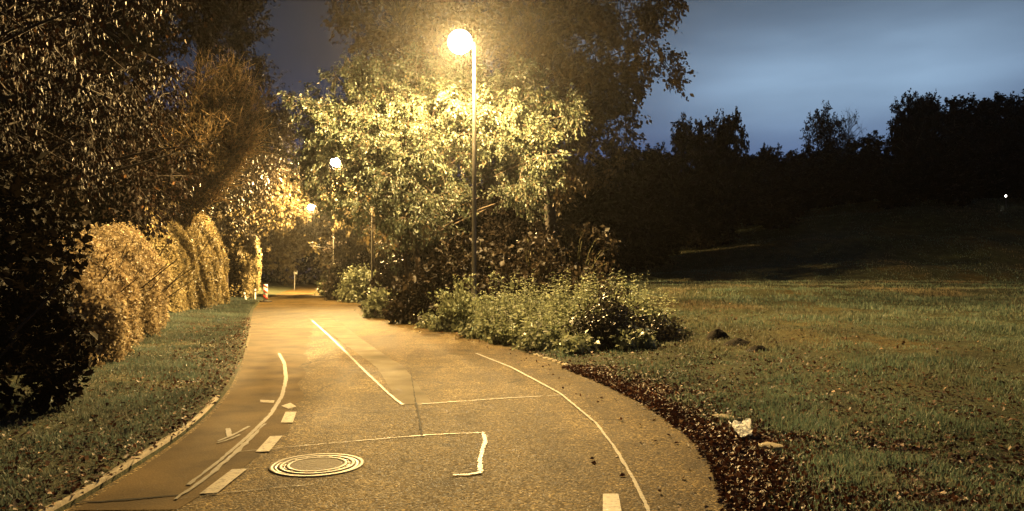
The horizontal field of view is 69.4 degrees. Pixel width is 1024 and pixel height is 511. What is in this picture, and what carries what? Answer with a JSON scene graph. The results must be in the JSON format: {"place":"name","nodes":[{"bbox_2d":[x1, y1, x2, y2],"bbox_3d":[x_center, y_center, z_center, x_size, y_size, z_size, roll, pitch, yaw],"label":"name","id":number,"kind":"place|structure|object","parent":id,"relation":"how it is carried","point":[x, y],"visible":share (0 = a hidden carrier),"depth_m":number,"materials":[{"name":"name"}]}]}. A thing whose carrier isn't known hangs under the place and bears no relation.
{"place":"outdoors","nodes":[
{"label":"outdoors","id":0,"kind":"place"},
{"bbox_2d":[0,296,262,510],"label":"verge grass","id":1,"kind":"structure","parent":0,"point":[232,309],"depth_m":9.60,"materials":[{"name":"green plant"}]},
{"bbox_2d":[64,282,727,510],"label":"road","id":2,"kind":"structure","parent":0,"point":[415,419],"depth_m":7.59,"materials":[{"name":"grey asphalt"}]},
{"bbox_2d":[260,284,271,301],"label":"traffic beacon","id":3,"kind":"object","parent":2,"relation":"on","point":[265,292],"visible":0.98,"depth_m":52.92,"materials":[{"name":"white plastic"}]},
{"bbox_2d":[268,453,363,476],"bbox_3d":[-1.684,1.805,6.383,0.800,0.012,0.800,0,-2,-11],"label":"manhole cover","id":4,"kind":"object","parent":2,"relation":"on","point":[318,465],"visible":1,"depth_m":6.34,"materials":[{"name":"metal"}]},
{"bbox_2d":[0,197,1023,510],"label":"ground","id":5,"kind":"structure","parent":0,"point":[904,228],"depth_m":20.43,"materials":[{"name":"green plant"}]},
{"bbox_2d":[0,147,98,419],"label":"hedge","id":6,"kind":"object","parent":5,"relation":"on","point":[34,300],"visible":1,"depth_m":8.45,"materials":[{"name":"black plant"}]},
{"bbox_2d":[17,3,142,228],"bbox_3d":[-20.924,-6.865,27.606,15.401,20.387,12.031,-1,-2,16],"label":"tree","id":7,"kind":"object","parent":5,"relation":"on","point":[102,209],"depth_m":25.73,"materials":[{"name":"green plant"}]},
{"bbox_2d":[4,0,166,232],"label":"tree","id":8,"kind":"object","parent":5,"relation":"on","point":[145,48],"visible":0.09,"depth_m":24.64,"materials":[{"name":"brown plant"}]},
{"bbox_2d":[0,114,175,232],"bbox_3d":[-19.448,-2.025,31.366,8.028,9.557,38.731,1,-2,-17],"label":"tree","id":9,"kind":"object","parent":5,"relation":"on","point":[80,207],"visible":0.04,"depth_m":23.95,"materials":[{"name":"green plant"}]},
{"bbox_2d":[0,0,194,214],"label":"copper tree","id":10,"kind":"object","parent":5,"relation":"on","point":[32,96],"visible":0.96,"depth_m":11.16,"materials":[{"name":"brown plant"}]},
{"bbox_2d":[0,215,194,372],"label":"hedge","id":11,"kind":"object","parent":5,"relation":"on","point":[120,303],"visible":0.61,"depth_m":14.78,"materials":[{"name":"green plant"}]},
{"bbox_2d":[0,0,230,222],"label":"copper tree","id":12,"kind":"object","parent":5,"relation":"on","point":[61,128],"visible":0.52,"depth_m":17.07,"materials":[{"name":"brown plant"}]},
{"bbox_2d":[38,395,219,510],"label":"kerb","id":13,"kind":"structure","parent":5,"relation":"on","point":[104,478],"depth_m":6.18,"materials":[{"name":"concrete"}]},
{"bbox_2d":[118,84,164,164],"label":"tree","id":14,"kind":"object","parent":5,"relation":"on","point":[161,137],"depth_m":68.61,"materials":[{"name":"green plant"}]},
{"bbox_2d":[80,0,255,244],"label":"dark tree","id":15,"kind":"object","parent":5,"relation":"on","point":[132,206],"visible":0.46,"depth_m":27.39,"materials":[{"name":"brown plant"}]},
{"bbox_2d":[138,196,230,312],"bbox_3d":[-16.490,-0.065,36.768,4.368,5.640,16.020,1,-2,-17],"label":"hedge","id":16,"kind":"object","parent":5,"relation":"on","point":[207,286],"visible":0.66,"depth_m":34.31,"materials":[{"name":"green plant"}]},
{"bbox_2d":[145,95,261,221],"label":"tree","id":17,"kind":"object","parent":5,"relation":"on","point":[213,218],"depth_m":74.02,"materials":[{"name":"green plant"}]},
{"bbox_2d":[148,39,284,307],"bbox_3d":[-13.648,-3.795,34.186,6.562,13.045,5.785,0,-2,0],"label":"feathery tree","id":18,"kind":"object","parent":5,"relation":"on","point":[218,110],"visible":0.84,"depth_m":33.47,"materials":[{"name":"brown plant"}]},
{"bbox_2d":[214,215,262,297],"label":"hedge","id":19,"kind":"object","parent":5,"relation":"on","point":[247,272],"visible":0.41,"depth_m":58.66,"materials":[{"name":"green plant"}]},
{"bbox_2d":[177,0,306,257],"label":"dark tree","id":20,"kind":"object","parent":5,"relation":"on","point":[239,37],"visible":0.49,"depth_m":46.71,"materials":[{"name":"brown plant"}]},
{"bbox_2d":[239,218,270,267],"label":"tree","id":21,"kind":"object","parent":5,"relation":"on","point":[264,239],"visible":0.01,"depth_m":100.73,"materials":[{"name":"green plant"}]},
{"bbox_2d":[255,226,273,274],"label":"tree","id":22,"kind":"object","parent":5,"relation":"on","point":[265,268],"visible":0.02,"depth_m":110.22,"materials":[{"name":"green plant"}]},
{"bbox_2d":[215,148,329,288],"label":"arching tree","id":23,"kind":"object","parent":5,"relation":"on","point":[284,205],"visible":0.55,"depth_m":53.56,"materials":[{"name":"green plant"}]},
{"bbox_2d":[261,178,304,285],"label":"tree","id":24,"kind":"object","parent":5,"relation":"on","point":[285,259],"visible":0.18,"depth_m":125.01,"materials":[{"name":"green plant"}]},
{"bbox_2d":[281,151,319,283],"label":"tree","id":25,"kind":"object","parent":5,"relation":"on","point":[299,266],"visible":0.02,"depth_m":163.93,"materials":[{"name":"green plant"}]},
{"bbox_2d":[305,205,340,273],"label":"tree","id":26,"kind":"object","parent":5,"relation":"on","point":[326,260],"visible":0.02,"depth_m":121.93,"materials":[{"name":"green plant"}]},
{"bbox_2d":[282,198,368,262],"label":"arching tree","id":27,"kind":"object","parent":5,"relation":"on","point":[312,230],"visible":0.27,"depth_m":73.19,"materials":[{"name":"green plant"}]},
{"bbox_2d":[314,262,343,295],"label":"roadside shrub","id":28,"kind":"object","parent":5,"relation":"on","point":[324,279],"visible":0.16,"depth_m":70.30,"materials":[{"name":"green plant"}]},
{"bbox_2d":[318,257,367,300],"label":"roadside shrub","id":29,"kind":"object","parent":5,"relation":"on","point":[335,279],"visible":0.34,"depth_m":57.44,"materials":[{"name":"green plant"}]},
{"bbox_2d":[323,205,370,268],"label":"roadside tree","id":30,"kind":"object","parent":5,"relation":"on","point":[350,249],"visible":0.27,"depth_m":59.35,"materials":[{"name":"green plant"}]},
{"bbox_2d":[323,221,370,269],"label":"wood tree","id":31,"kind":"object","parent":5,"relation":"on","point":[361,256],"visible":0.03,"depth_m":83.11,"materials":[{"name":"green plant"}]},
{"bbox_2d":[332,263,381,302],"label":"roadside shrub","id":32,"kind":"object","parent":5,"relation":"on","point":[354,287],"visible":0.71,"depth_m":51.63,"materials":[{"name":"green plant"}]},
{"bbox_2d":[370,208,372,293],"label":"street lamp","id":33,"kind":"object","parent":5,"relation":"on","point":[371,250],"visible":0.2,"depth_m":49.37,"materials":[{"name":"grey metal"}]},
{"bbox_2d":[354,281,397,318],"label":"roadside shrub","id":34,"kind":"object","parent":5,"relation":"on","point":[375,301],"visible":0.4,"depth_m":30.90,"materials":[{"name":"green plant"}]},
{"bbox_2d":[346,208,412,279],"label":"wood tree","id":35,"kind":"object","parent":5,"relation":"on","point":[381,264],"visible":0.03,"depth_m":64.62,"materials":[{"name":"green plant"}]},
{"bbox_2d":[321,156,446,276],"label":"arching tree","id":36,"kind":"object","parent":5,"relation":"on","point":[376,258],"visible":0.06,"depth_m":52.47,"materials":[{"name":"green plant"}]},
{"bbox_2d":[357,245,413,311],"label":"roadside shrub","id":37,"kind":"object","parent":5,"relation":"on","point":[386,273],"visible":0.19,"depth_m":35.59,"materials":[{"name":"green plant"}]},
{"bbox_2d":[320,0,492,271],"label":"tall tree","id":38,"kind":"object","parent":5,"relation":"on","point":[394,38],"visible":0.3,"depth_m":44.78,"materials":[{"name":"green plant"}]},
{"bbox_2d":[374,268,442,324],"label":"roadside shrub","id":39,"kind":"object","parent":5,"relation":"on","point":[400,299],"visible":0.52,"depth_m":26.85,"materials":[{"name":"green plant"}]},
{"bbox_2d":[409,309,442,328],"bbox_3d":[-2.663,2.183,24.503,1.426,0.833,1.149,0,-2,12],"label":"ground elder","id":40,"kind":"object","parent":5,"relation":"on","point":[422,323],"visible":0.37,"depth_m":24.39,"materials":[{"name":"green plant"}]},
{"bbox_2d":[392,188,464,274],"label":"wood tree","id":41,"kind":"object","parent":5,"relation":"on","point":[424,260],"visible":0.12,"depth_m":58.10,"materials":[{"name":"green plant"}]},
{"bbox_2d":[276,35,592,279],"bbox_3d":[-2.994,-3.170,30.531,12.916,12.036,6.941,1,-2,-15],"label":"cherry tree","id":42,"kind":"object","parent":5,"relation":"on","point":[524,134],"visible":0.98,"depth_m":29.31,"materials":[{"name":"green plant"}]},
{"bbox_2d":[394,237,489,324],"bbox_3d":[-2.537,0.988,27.029,3.549,3.326,3.055,0,-2,0],"label":"roadside shrub","id":43,"kind":"object","parent":5,"relation":"on","point":[447,271],"visible":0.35,"depth_m":26.61,"materials":[{"name":"green plant"}]},
{"bbox_2d":[423,314,469,331],"bbox_3d":[-1.999,2.115,23.054,1.507,0.733,1.324,0,-2,0],"label":"ground elder","id":44,"kind":"object","parent":5,"relation":"on","point":[440,324],"visible":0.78,"depth_m":22.80,"materials":[{"name":"green plant"}]},
{"bbox_2d":[427,273,489,330],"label":"elder bush","id":45,"kind":"object","parent":5,"relation":"on","point":[463,308],"visible":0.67,"depth_m":23.00,"materials":[{"name":"green plant"}]},
{"bbox_2d":[428,175,498,275],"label":"wood tree","id":46,"kind":"object","parent":5,"relation":"on","point":[461,222],"visible":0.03,"depth_m":60.45,"materials":[{"name":"green plant"}]},
{"bbox_2d":[454,29,476,306],"bbox_3d":[-1.694,-2.475,24.474,0.878,10.129,0.791,-1,-2,26],"label":"street lamp","id":47,"kind":"object","parent":5,"relation":"on","point":[459,31],"visible":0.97,"depth_m":24.55,"materials":[{"name":"grey metal"}]},
{"bbox_2d":[451,311,493,338],"bbox_3d":[-0.961,1.965,20.573,1.419,0.848,1.303,1,-2,-38],"label":"ground elder","id":48,"kind":"object","parent":5,"relation":"on","point":[474,331],"visible":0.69,"depth_m":20.32,"materials":[{"name":"green plant"}]},
{"bbox_2d":[431,225,528,305],"bbox_3d":[-1.174,0.640,27.966,3.877,3.554,3.829,1,-2,-28],"label":"roadside shrub","id":49,"kind":"object","parent":5,"relation":"on","point":[481,255],"visible":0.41,"depth_m":27.62,"materials":[{"name":"green plant"}]},
{"bbox_2d":[459,177,539,279],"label":"wood tree","id":50,"kind":"object","parent":5,"relation":"on","point":[502,217],"visible":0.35,"depth_m":57.02,"materials":[{"name":"green plant"}]},
{"bbox_2d":[468,270,534,326],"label":"bush","id":51,"kind":"object","parent":5,"relation":"on","point":[490,297],"visible":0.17,"depth_m":22.18,"materials":[{"name":"green plant"}]},
{"bbox_2d":[476,317,527,343],"bbox_3d":[-0.147,1.944,18.842,1.397,0.733,1.342,-1,-2,37],"label":"ground elder","id":52,"kind":"object","parent":5,"relation":"on","point":[499,338],"visible":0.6,"depth_m":18.48,"materials":[{"name":"green plant"}]},
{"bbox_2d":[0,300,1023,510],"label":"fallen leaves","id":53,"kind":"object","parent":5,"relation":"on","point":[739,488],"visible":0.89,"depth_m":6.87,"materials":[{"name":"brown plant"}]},
{"bbox_2d":[729,418,752,438],"bbox_3d":[2.297,1.721,7.335,0.288,0.172,0.134,1,-2,-23],"label":"crumpled paper","id":54,"kind":"object","parent":53,"relation":"on","point":[743,429],"visible":0.98,"depth_m":7.35,"materials":[{"name":"white paper"}]},
{"bbox_2d":[477,271,553,336],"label":"nettle clump","id":55,"kind":"object","parent":5,"relation":"on","point":[505,307],"visible":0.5,"depth_m":19.96,"materials":[{"name":"green plant"}]},
{"bbox_2d":[489,285,564,344],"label":"nettle clump","id":56,"kind":"object","parent":5,"relation":"on","point":[512,324],"visible":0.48,"depth_m":18.30,"materials":[{"name":"green plant"}]},
{"bbox_2d":[507,323,562,350],"bbox_3d":[0.532,1.887,16.806,1.287,0.712,1.467,0,-2,0],"label":"ground elder","id":57,"kind":"object","parent":5,"relation":"on","point":[537,340],"visible":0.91,"depth_m":16.63,"materials":[{"name":"green plant"}]},
{"bbox_2d":[490,227,580,303],"bbox_3d":[0.671,0.438,28.784,4.170,3.224,4.368,0,-2,0],"label":"roadside shrub","id":58,"kind":"object","parent":5,"relation":"on","point":[543,265],"visible":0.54,"depth_m":28.32,"materials":[{"name":"green plant"}]},
{"bbox_2d":[494,166,592,271],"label":"skyline tree","id":59,"kind":"object","parent":5,"relation":"on","point":[564,215],"visible":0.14,"depth_m":55.45,"materials":[{"name":"green plant"}]},
{"bbox_2d":[503,269,586,333],"bbox_3d":[1.075,1.257,19.712,2.550,1.778,2.149,1,-2,-20],"label":"nettle clump","id":60,"kind":"object","parent":5,"relation":"on","point":[534,296],"visible":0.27,"depth_m":19.64,"materials":[{"name":"green plant"}]},
{"bbox_2d":[408,0,694,252],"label":"tall tree","id":61,"kind":"object","parent":5,"relation":"on","point":[545,45],"visible":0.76,"depth_m":44.81,"materials":[{"name":"green plant"}]},
{"bbox_2d":[522,292,587,341],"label":"nettle clump","id":62,"kind":"object","parent":5,"relation":"on","point":[551,326],"visible":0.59,"depth_m":17.38,"materials":[{"name":"green plant"}]},
{"bbox_2d":[520,216,632,295],"bbox_3d":[2.652,0.171,33.041,5.621,3.666,4.986,0,-2,0],"label":"roadside shrub","id":63,"kind":"object","parent":5,"relation":"on","point":[578,266],"visible":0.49,"depth_m":32.76,"materials":[{"name":"green plant"}]},
{"bbox_2d":[535,268,619,333],"bbox_3d":[1.768,1.194,19.195,2.392,1.736,2.159,0,-2,0],"label":"nettle clump","id":64,"kind":"object","parent":5,"relation":"on","point":[556,305],"visible":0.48,"depth_m":19.04,"materials":[{"name":"green plant"}]},
{"bbox_2d":[551,329,609,354],"bbox_3d":[1.387,1.842,15.614,1.318,0.615,1.072,-2,-3,43],"label":"ground elder","id":65,"kind":"object","parent":5,"relation":"on","point":[574,343],"visible":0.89,"depth_m":15.46,"materials":[{"name":"green plant"}]},
{"bbox_2d":[563,270,649,324],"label":"nettle clump","id":66,"kind":"object","parent":5,"relation":"on","point":[634,296],"visible":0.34,"depth_m":18.40,"materials":[{"name":"green plant"}]},
{"bbox_2d":[559,280,654,347],"bbox_3d":[2.153,1.312,16.312,1.953,1.541,2.004,1,-2,-38],"label":"bramble bush","id":67,"kind":"object","parent":5,"relation":"on","point":[602,325],"visible":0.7,"depth_m":16.19,"materials":[{"name":"green plant"}]},
{"bbox_2d":[563,154,654,274],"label":"skyline tree","id":68,"kind":"object","parent":5,"relation":"on","point":[592,209],"visible":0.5,"depth_m":60.54,"materials":[{"name":"green plant"}]},
{"bbox_2d":[260,154,975,283],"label":"distant wood","id":69,"kind":"object","parent":5,"relation":"on","point":[273,276],"visible":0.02,"depth_m":161.28,"materials":[{"name":"green plant"}]},
{"bbox_2d":[533,354,721,457],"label":"kerb","id":70,"kind":"structure","parent":5,"relation":"on","point":[552,359],"depth_m":14.52,"materials":[{"name":"concrete"}]},
{"bbox_2d":[585,136,675,265],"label":"skyline tree","id":71,"kind":"object","parent":5,"relation":"on","point":[640,176],"visible":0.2,"depth_m":68.23,"materials":[{"name":"green plant"}]},
{"bbox_2d":[607,321,664,350],"bbox_3d":[2.587,1.743,15.584,1.170,0.736,1.108,0,-2,0],"label":"ground elder","id":72,"kind":"object","parent":5,"relation":"on","point":[641,340],"visible":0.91,"depth_m":15.38,"materials":[{"name":"green plant"}]},
{"bbox_2d":[612,276,678,328],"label":"nettle clump","id":73,"kind":"object","parent":5,"relation":"on","point":[649,309],"visible":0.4,"depth_m":17.73,"materials":[{"name":"green plant"}]},
{"bbox_2d":[625,303,693,341],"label":"bramble bush","id":74,"kind":"object","parent":5,"relation":"on","point":[664,332],"visible":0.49,"depth_m":16.41,"materials":[{"name":"green plant"}]},
{"bbox_2d":[637,141,692,219],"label":"skyline tree","id":75,"kind":"object","parent":5,"relation":"on","point":[671,165],"visible":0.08,"depth_m":75.14,"materials":[{"name":"green plant"}]},
{"bbox_2d":[664,112,734,236],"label":"skyline tree","id":76,"kind":"object","parent":5,"relation":"on","point":[701,155],"visible":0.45,"depth_m":80.73,"materials":[{"name":"green plant"}]},
{"bbox_2d":[705,329,728,339],"bbox_3d":[4.498,1.717,16.153,0.600,0.233,0.450,0,-2,0],"label":"molehill","id":77,"kind":"object","parent":5,"relation":"on","point":[717,334],"visible":0.8,"depth_m":16.04,"materials":[{"name":"soil"}]},
{"bbox_2d":[713,414,742,420],"bbox_3d":[2.412,1.845,8.264,0.196,0.095,0.354,1,-2,-36],"label":"edging stone","id":78,"kind":"object","parent":5,"relation":"on","point":[719,416],"visible":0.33,"depth_m":8.26,"materials":[{"name":"grey stone"}]},
{"bbox_2d":[708,106,752,229],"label":"skyline tree","id":79,"kind":"object","parent":5,"relation":"on","point":[728,128],"visible":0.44,"depth_m":82.28,"materials":[{"name":"green plant"}]},
{"bbox_2d":[722,338,750,345],"bbox_3d":[4.577,1.748,14.951,0.720,0.170,0.540,0,-2,0],"label":"molehill","id":80,"kind":"object","parent":5,"relation":"on","point":[737,341],"visible":0.64,"depth_m":14.83,"materials":[{"name":"soil"}]},
{"bbox_2d":[746,345,768,351],"bbox_3d":[4.679,1.766,14.050,0.520,0.130,0.390,0,-2,0],"label":"molehill","id":81,"kind":"object","parent":5,"relation":"on","point":[755,348],"visible":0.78,"depth_m":13.97,"materials":[{"name":"soil"}]},
{"bbox_2d":[730,148,791,225],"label":"skyline tree","id":82,"kind":"object","parent":5,"relation":"on","point":[767,170],"visible":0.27,"depth_m":82.52,"materials":[{"name":"green plant"}]},
{"bbox_2d":[758,442,783,450],"bbox_3d":[2.414,1.796,6.823,0.196,0.095,0.250,1,-2,-33],"label":"edging stone","id":83,"kind":"object","parent":5,"relation":"on","point":[767,445],"visible":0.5,"depth_m":6.81,"materials":[{"name":"beige stone"}]},
{"bbox_2d":[758,142,786,174],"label":"skyline tree","id":84,"kind":"object","parent":5,"relation":"on","point":[768,150],"visible":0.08,"depth_m":94.77,"materials":[{"name":"green plant"}]},
{"bbox_2d":[770,148,821,207],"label":"skyline tree","id":85,"kind":"object","parent":5,"relation":"on","point":[792,161],"visible":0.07,"depth_m":91.27,"materials":[{"name":"green plant"}]},
{"bbox_2d":[799,99,845,165],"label":"skyline tree","id":86,"kind":"object","parent":5,"relation":"on","point":[827,131],"visible":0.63,"depth_m":101.40,"materials":[{"name":"green plant"}]},
{"bbox_2d":[797,146,866,208],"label":"skyline tree","id":87,"kind":"object","parent":5,"relation":"on","point":[830,170],"visible":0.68,"depth_m":84.97,"materials":[{"name":"green plant"}]},
{"bbox_2d":[834,108,866,203],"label":"skyline tree","id":88,"kind":"object","parent":5,"relation":"on","point":[848,132],"visible":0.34,"depth_m":101.21,"materials":[{"name":"green plant"}]},
{"bbox_2d":[837,130,899,200],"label":"skyline tree","id":89,"kind":"object","parent":5,"relation":"on","point":[871,154],"visible":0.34,"depth_m":86.91,"materials":[{"name":"green plant"}]},
{"bbox_2d":[886,88,946,197],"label":"skyline tree","id":90,"kind":"object","parent":5,"relation":"on","point":[904,128],"visible":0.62,"depth_m":85.31,"materials":[{"name":"green plant"}]},
{"bbox_2d":[914,92,991,197],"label":"skyline tree","id":91,"kind":"object","parent":5,"relation":"on","point":[954,140],"visible":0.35,"depth_m":85.69,"materials":[{"name":"green plant"}]},
{"bbox_2d":[939,91,1023,198],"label":"skyline tree","id":92,"kind":"object","parent":5,"relation":"on","point":[983,111],"visible":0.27,"depth_m":85.20,"materials":[{"name":"green plant"}]},
{"bbox_2d":[980,89,1023,197],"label":"skyline tree","id":93,"kind":"object","parent":5,"relation":"on","point":[1015,108],"visible":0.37,"depth_m":84.25,"materials":[{"name":"green plant"}]},
{"bbox_2d":[124,0,1023,278],"label":"sky","id":94,"kind":"structure","parent":0,"point":[776,61],"materials":[{"name":"blue"}]}
]}

